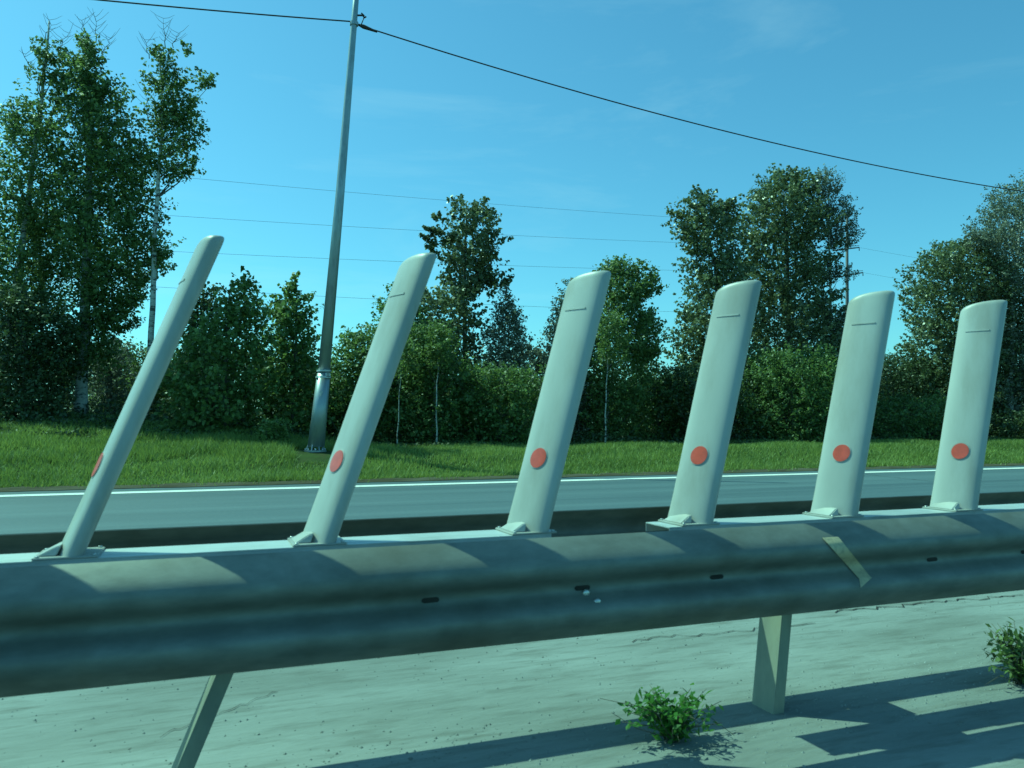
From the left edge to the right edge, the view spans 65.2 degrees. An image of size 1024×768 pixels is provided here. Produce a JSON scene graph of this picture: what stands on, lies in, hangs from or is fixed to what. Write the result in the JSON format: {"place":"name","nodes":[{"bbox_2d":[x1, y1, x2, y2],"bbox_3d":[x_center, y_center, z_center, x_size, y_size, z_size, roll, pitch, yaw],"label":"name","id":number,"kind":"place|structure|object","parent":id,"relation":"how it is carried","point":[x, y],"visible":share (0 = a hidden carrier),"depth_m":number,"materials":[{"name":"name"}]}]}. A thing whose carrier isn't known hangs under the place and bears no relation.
{"place":"outdoors","nodes":[
{"label":"outdoors","id":0,"kind":"place"},
{"bbox_2d":[0,590,1023,767],"bbox_3d":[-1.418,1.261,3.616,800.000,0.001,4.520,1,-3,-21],"label":"median pavement","id":1,"kind":"structure","parent":0,"point":[394,686],"depth_m":3.05,"materials":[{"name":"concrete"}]},
{"bbox_2d":[162,691,277,735],"bbox_3d":[-1.084,1.224,2.985,0.032,0.001,0.545,-2,-3,30],"label":"pavement crack","id":2,"kind":"object","parent":1,"relation":"on","point":[226,710],"visible":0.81,"depth_m":3.02,"materials":[{"name":"grey concrete"}]},
{"bbox_2d":[0,491,1023,767],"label":"guardrail","id":3,"kind":"object","parent":1,"relation":"on","point":[218,605],"visible":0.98,"depth_m":2.38,"materials":[{"name":"metal"}]},
{"bbox_2d":[31,235,223,560],"bbox_3d":[-1.087,0.021,2.305,0.468,0.915,0.170,1,-3,-21],"label":"delineator post","id":4,"kind":"object","parent":3,"relation":"on","point":[106,472],"visible":1,"depth_m":2.25,"materials":[{"name":"white plastic"}]},
{"bbox_2d":[287,253,435,546],"bbox_3d":[-0.472,0.034,2.542,0.440,0.914,0.170,1,-3,-21],"label":"delineator post","id":5,"kind":"object","parent":3,"relation":"on","point":[349,454],"visible":1,"depth_m":2.50,"materials":[{"name":"white plastic"}]},
{"bbox_2d":[495,271,610,534],"bbox_3d":[0.148,0.053,2.781,0.379,0.900,0.170,1,-3,-21],"label":"delineator post","id":6,"kind":"object","parent":3,"relation":"on","point":[542,469],"visible":1,"depth_m":2.75,"materials":[{"name":"white plastic"}]},
{"bbox_2d":[658,280,760,525],"bbox_3d":[0.750,0.060,3.013,0.372,0.908,0.170,1,-3,-21],"label":"delineator post","id":7,"kind":"object","parent":3,"relation":"on","point":[707,436],"visible":1,"depth_m":2.98,"materials":[{"name":"white plastic"}]},
{"bbox_2d":[823,537,870,586],"bbox_3d":[1.177,0.624,2.813,0.218,0.178,0.056,1,-3,-21],"label":"tape strip","id":8,"kind":"object","parent":3,"relation":"attached to","point":[842,551],"visible":1,"depth_m":2.81,"materials":[{"name":"beige plastic"}]},
{"bbox_2d":[802,290,894,517],"bbox_3d":[1.375,0.072,3.253,0.362,0.909,0.170,1,-3,-21],"label":"delineator post","id":9,"kind":"object","parent":3,"relation":"on","point":[845,449],"visible":1,"depth_m":3.23,"materials":[{"name":"white plastic"}]},
{"bbox_2d":[922,300,1006,511],"bbox_3d":[1.979,0.085,3.486,0.358,0.907,0.170,1,-3,-21],"label":"delineator post","id":10,"kind":"object","parent":3,"relation":"on","point":[965,432],"visible":1,"depth_m":3.46,"materials":[{"name":"white plastic"}]},
{"bbox_2d":[600,682,734,744],"bbox_3d":[0.530,1.127,2.731,0.429,0.208,0.307,1,-3,-21],"label":"weed","id":11,"kind":"object","parent":1,"relation":"on","point":[673,722],"visible":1,"depth_m":2.70,"materials":[{"name":"green plant"}]},
{"bbox_2d":[632,623,808,641],"bbox_3d":[1.114,1.284,4.152,1.116,0.001,0.063,1,-3,-18],"label":"pavement crack","id":12,"kind":"object","parent":1,"relation":"on","point":[705,633],"visible":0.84,"depth_m":4.09,"materials":[{"name":"grey concrete"}]},
{"bbox_2d":[835,595,1014,612],"bbox_3d":[2.529,1.319,4.824,1.453,0.001,0.073,1,-3,-19],"label":"pavement crack","id":13,"kind":"object","parent":1,"relation":"on","point":[911,604],"visible":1,"depth_m":4.72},
{"bbox_2d":[984,617,1023,684],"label":"weed","id":14,"kind":"object","parent":1,"relation":"on","point":[1014,655],"visible":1,"depth_m":3.32,"materials":[{"name":"green plant"}]},
{"bbox_2d":[0,465,1023,533],"bbox_3d":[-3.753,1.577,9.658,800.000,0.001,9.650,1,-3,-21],"label":"road","id":15,"kind":"structure","parent":0,"point":[34,514],"depth_m":11.78,"materials":[{"name":"grey asphalt"}]},
{"bbox_2d":[0,463,1023,491],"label":"dirt edge","id":16,"kind":"object","parent":15,"relation":"on","point":[175,484],"visible":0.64,"depth_m":15.41,"materials":[{"name":"brown soil"}]},
{"bbox_2d":[0,459,1022,489],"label":"edge grass","id":17,"kind":"structure","parent":16,"relation":"on","point":[631,470],"depth_m":16.14,"materials":[{"name":"green plant"}]},
{"bbox_2d":[0,467,1023,496],"bbox_3d":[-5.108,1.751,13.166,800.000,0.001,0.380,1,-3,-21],"label":"edge line","id":18,"kind":"object","parent":15,"relation":"on","point":[437,483],"visible":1,"depth_m":14.48,"materials":[{"name":"paint"}]},
{"bbox_2d":[0,409,1023,489],"bbox_3d":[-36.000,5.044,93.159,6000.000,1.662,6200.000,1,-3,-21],"label":"ground","id":19,"kind":"structure","parent":0,"point":[310,457],"depth_m":17.39,"materials":[{"name":"green plant"}]},
{"bbox_2d":[0,14,80,390],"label":"birch tree","id":20,"kind":"object","parent":19,"relation":"on","point":[37,133],"visible":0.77,"depth_m":21.37,"materials":[{"name":"green plant"}]},
{"bbox_2d":[9,200,81,383],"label":"birch tree","id":21,"kind":"object","parent":19,"relation":"on","point":[65,279],"visible":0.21,"depth_m":22.41,"materials":[{"name":"green plant"}]},
{"bbox_2d":[0,282,103,422],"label":"shrub","id":22,"kind":"object","parent":19,"relation":"on","point":[26,382],"visible":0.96,"depth_m":19.92,"materials":[{"name":"green plant"}]},
{"bbox_2d":[26,7,186,413],"bbox_3d":[-11.039,-4.701,21.837,3.590,11.324,3.434,0,-3,10],"label":"birch tree","id":23,"kind":"object","parent":19,"relation":"on","point":[91,107],"visible":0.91,"depth_m":21.30,"materials":[{"name":"green plant"}]},
{"bbox_2d":[88,336,143,413],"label":"shrub","id":24,"kind":"object","parent":19,"relation":"on","point":[108,384],"visible":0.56,"depth_m":22.81,"materials":[{"name":"green plant"}]},
{"bbox_2d":[88,337,179,410],"bbox_3d":[-11.479,-0.134,24.646,3.324,2.619,3.011,1,-3,-21],"label":"shrub","id":25,"kind":"object","parent":19,"relation":"on","point":[137,370],"visible":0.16,"depth_m":24.31,"materials":[{"name":"green plant"}]},
{"bbox_2d":[132,10,218,417],"bbox_3d":[-9.052,-4.436,21.430,2.040,11.197,1.815,2,-4,-35],"label":"birch tree","id":26,"kind":"object","parent":19,"relation":"on","point":[173,116],"visible":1,"depth_m":21.34,"materials":[{"name":"green plant"}]},
{"bbox_2d":[159,281,231,408],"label":"maple tree","id":27,"kind":"object","parent":19,"relation":"on","point":[202,302],"visible":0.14,"depth_m":22.76,"materials":[{"name":"green plant"}]},
{"bbox_2d":[0,418,408,463],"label":"rough grass","id":28,"kind":"structure","parent":19,"relation":"on","point":[187,442],"depth_m":17.31,"materials":[{"name":"green plant"}]},
{"bbox_2d":[148,266,298,431],"bbox_3d":[-7.539,-0.904,20.446,3.586,4.442,2.980,0,-3,6],"label":"maple tree","id":29,"kind":"object","parent":19,"relation":"on","point":[227,395],"visible":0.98,"depth_m":20.22,"materials":[{"name":"green plant"}]},
{"bbox_2d":[253,415,293,442],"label":"shrub","id":30,"kind":"object","parent":19,"relation":"on","point":[277,432],"visible":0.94,"depth_m":18.74,"materials":[{"name":"green plant"}]},
{"bbox_2d":[254,271,338,433],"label":"maple tree","id":31,"kind":"object","parent":19,"relation":"on","point":[283,313],"visible":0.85,"depth_m":21.65,"materials":[{"name":"green plant"}]},
{"bbox_2d":[268,361,350,435],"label":"shrub","id":32,"kind":"object","parent":19,"relation":"on","point":[336,417],"visible":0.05,"depth_m":23.05,"materials":[{"name":"green plant"}]},
{"bbox_2d":[304,0,365,452],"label":"utility pole","id":33,"kind":"object","parent":19,"relation":"on","point":[317,432],"visible":0.98,"depth_m":18.29,"materials":[{"name":"metal"}]},
{"bbox_2d":[97,0,349,21],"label":"cable","id":34,"kind":"object","parent":33,"relation":"attached to","point":[222,11],"visible":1,"depth_m":17.78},
{"bbox_2d":[358,24,1023,191],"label":"cable","id":35,"kind":"object","parent":33,"relation":"attached to","point":[363,26],"visible":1,"depth_m":21.61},
{"bbox_2d":[301,322,409,442],"bbox_3d":[-4.283,0.111,22.956,2.771,3.761,2.923,-2,-3,28],"label":"shrub","id":36,"kind":"object","parent":19,"relation":"on","point":[356,343],"visible":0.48,"depth_m":22.56,"materials":[{"name":"green plant"}]},
{"bbox_2d":[361,281,449,442],"bbox_3d":[-3.249,-0.518,24.001,2.800,5.109,2.465,-1,-3,15],"label":"tree","id":37,"kind":"object","parent":19,"relation":"on","point":[380,309],"visible":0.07,"depth_m":23.76,"materials":[{"name":"green plant"}]},
{"bbox_2d":[396,337,425,443],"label":"birch tree","id":38,"kind":"object","parent":19,"relation":"on","point":[411,354],"visible":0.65,"depth_m":21.32,"materials":[{"name":"green plant"}]},
{"bbox_2d":[374,313,480,444],"bbox_3d":[-2.338,-0.077,22.630,3.211,3.828,3.120,1,-3,-21],"label":"shrub","id":39,"kind":"object","parent":19,"relation":"on","point":[420,396],"visible":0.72,"depth_m":22.28,"materials":[{"name":"green plant"}]},
{"bbox_2d":[416,317,461,442],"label":"birch tree","id":40,"kind":"object","parent":19,"relation":"on","point":[440,341],"visible":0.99,"depth_m":21.73,"materials":[{"name":"green plant"}]},
{"bbox_2d":[414,193,514,435],"bbox_3d":[-1.958,-2.076,25.631,3.096,8.193,3.544,-2,-4,39],"label":"poplar tree","id":41,"kind":"object","parent":19,"relation":"on","point":[468,289],"visible":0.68,"depth_m":25.54,"materials":[{"name":"green plant"}]},
{"bbox_2d":[437,357,545,443],"bbox_3d":[-0.277,0.538,22.926,3.588,2.653,3.248,1,-3,-21],"label":"shrub","id":42,"kind":"object","parent":19,"relation":"on","point":[498,422],"visible":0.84,"depth_m":22.46,"materials":[{"name":"green plant"}]},
{"bbox_2d":[471,284,538,433],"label":"birch tree","id":43,"kind":"object","parent":19,"relation":"on","point":[501,321],"visible":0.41,"depth_m":24.70,"materials":[{"name":"green plant"}]},
{"bbox_2d":[0,397,1019,447],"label":"undergrowth","id":44,"kind":"object","parent":19,"relation":"on","point":[73,414],"visible":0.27,"depth_m":20.99,"materials":[{"name":"green plant"}]},
{"bbox_2d":[0,330,1020,434],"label":"thicket","id":45,"kind":"object","parent":19,"relation":"on","point":[479,362],"visible":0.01,"depth_m":27.88,"materials":[{"name":"green plant"}]},
{"bbox_2d":[498,341,550,430],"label":"shrub","id":46,"kind":"object","parent":19,"relation":"on","point":[536,367],"visible":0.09,"depth_m":26.80,"materials":[{"name":"green plant"}]},
{"bbox_2d":[527,276,603,440],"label":"birch tree","id":47,"kind":"object","parent":19,"relation":"on","point":[551,331],"visible":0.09,"depth_m":25.74,"materials":[{"name":"green plant"}]},
{"bbox_2d":[592,308,635,442],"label":"birch tree","id":48,"kind":"object","parent":19,"relation":"on","point":[604,334],"visible":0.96,"depth_m":23.61,"materials":[{"name":"green plant"}]},
{"bbox_2d":[572,254,676,441],"bbox_3d":[3.478,-1.114,26.049,3.885,6.360,3.184,1,-3,-21],"label":"birch tree","id":49,"kind":"object","parent":19,"relation":"on","point":[643,353],"visible":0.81,"depth_m":25.59,"materials":[{"name":"green plant"}]},
{"bbox_2d":[611,369,694,440],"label":"shrub","id":50,"kind":"object","parent":19,"relation":"on","point":[658,427],"visible":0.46,"depth_m":26.36,"materials":[{"name":"green plant"}]},
{"bbox_2d":[641,354,782,441],"bbox_3d":[6.411,0.603,26.824,4.556,3.014,4.253,1,-3,-21],"label":"shrub","id":51,"kind":"object","parent":19,"relation":"on","point":[683,373],"visible":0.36,"depth_m":25.92,"materials":[{"name":"green plant"}]},
{"bbox_2d":[660,184,769,428],"bbox_3d":[7.429,-2.519,29.143,4.082,9.648,3.721,1,-3,-21],"label":"poplar tree","id":52,"kind":"object","parent":19,"relation":"on","point":[721,210],"visible":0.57,"depth_m":28.93,"materials":[{"name":"green plant"}]},
{"bbox_2d":[728,163,848,434],"bbox_3d":[10.953,-3.097,31.243,6.493,11.158,4.793,1,-3,-21],"label":"poplar tree","id":53,"kind":"object","parent":19,"relation":"on","point":[790,324],"visible":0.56,"depth_m":30.30,"materials":[{"name":"green plant"}]},
{"bbox_2d":[733,340,878,441],"bbox_3d":[9.394,0.333,27.284,5.662,3.621,4.769,1,-3,-21],"label":"shrub","id":54,"kind":"object","parent":19,"relation":"on","point":[790,374],"visible":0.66,"depth_m":26.32,"materials":[{"name":"green plant"}]},
{"bbox_2d":[811,164,866,390],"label":"weeping birch","id":55,"kind":"object","parent":19,"relation":"on","point":[837,231],"visible":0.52,"depth_m":30.90,"materials":[{"name":"green plant"}]},
{"bbox_2d":[834,217,862,317],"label":"power pylon","id":56,"kind":"object","parent":19,"relation":"on","point":[847,284],"visible":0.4,"depth_m":109.67,"materials":[{"name":"metal"}]},
{"bbox_2d":[5,160,665,216],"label":"power wire","id":57,"kind":"object","parent":56,"relation":"attached to","point":[400,196],"visible":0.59,"depth_m":73.54,"materials":[{"name":"black metal"}]},
{"bbox_2d":[68,281,781,314],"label":"power wire","id":58,"kind":"object","parent":56,"relation":"attached to","point":[386,299],"visible":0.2,"depth_m":71.79,"materials":[{"name":"black metal"}]},
{"bbox_2d":[108,211,857,247],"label":"power wire","id":59,"kind":"object","parent":56,"relation":"attached to","point":[403,229],"visible":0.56,"depth_m":72.95,"materials":[{"name":"black metal"}]},
{"bbox_2d":[174,251,861,272],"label":"power wire","id":60,"kind":"object","parent":56,"relation":"attached to","point":[401,261],"visible":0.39,"depth_m":72.25,"materials":[{"name":"black metal"}]},
{"bbox_2d":[871,388,946,440],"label":"shrub","id":61,"kind":"object","parent":19,"relation":"on","point":[906,405],"visible":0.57,"depth_m":29.30,"materials":[{"name":"green plant"}]},
{"bbox_2d":[873,348,952,434],"bbox_3d":[16.021,0.546,33.559,6.872,4.171,4.939,0,-3,0],"label":"shrub","id":62,"kind":"object","parent":19,"relation":"on","point":[899,376],"visible":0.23,"depth_m":32.11,"materials":[{"name":"green plant"}]},
{"bbox_2d":[893,236,1023,437],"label":"poplar tree","id":63,"kind":"object","parent":19,"relation":"on","point":[943,267],"visible":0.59,"depth_m":32.16,"materials":[{"name":"green plant"}]},
{"bbox_2d":[960,168,1023,436],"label":"birch tree","id":64,"kind":"object","parent":19,"relation":"on","point":[997,237],"visible":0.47,"depth_m":31.88,"materials":[{"name":"green plant"}]},
{"bbox_2d":[988,405,1023,439],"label":"shrub","id":65,"kind":"object","parent":19,"relation":"on","point":[1000,430],"visible":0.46,"depth_m":29.92,"materials":[{"name":"green plant"}]},
{"bbox_2d":[0,0,1023,422],"label":"sky","id":66,"kind":"structure","parent":0,"point":[927,87],"materials":[{"name":"blue"}]}
]}

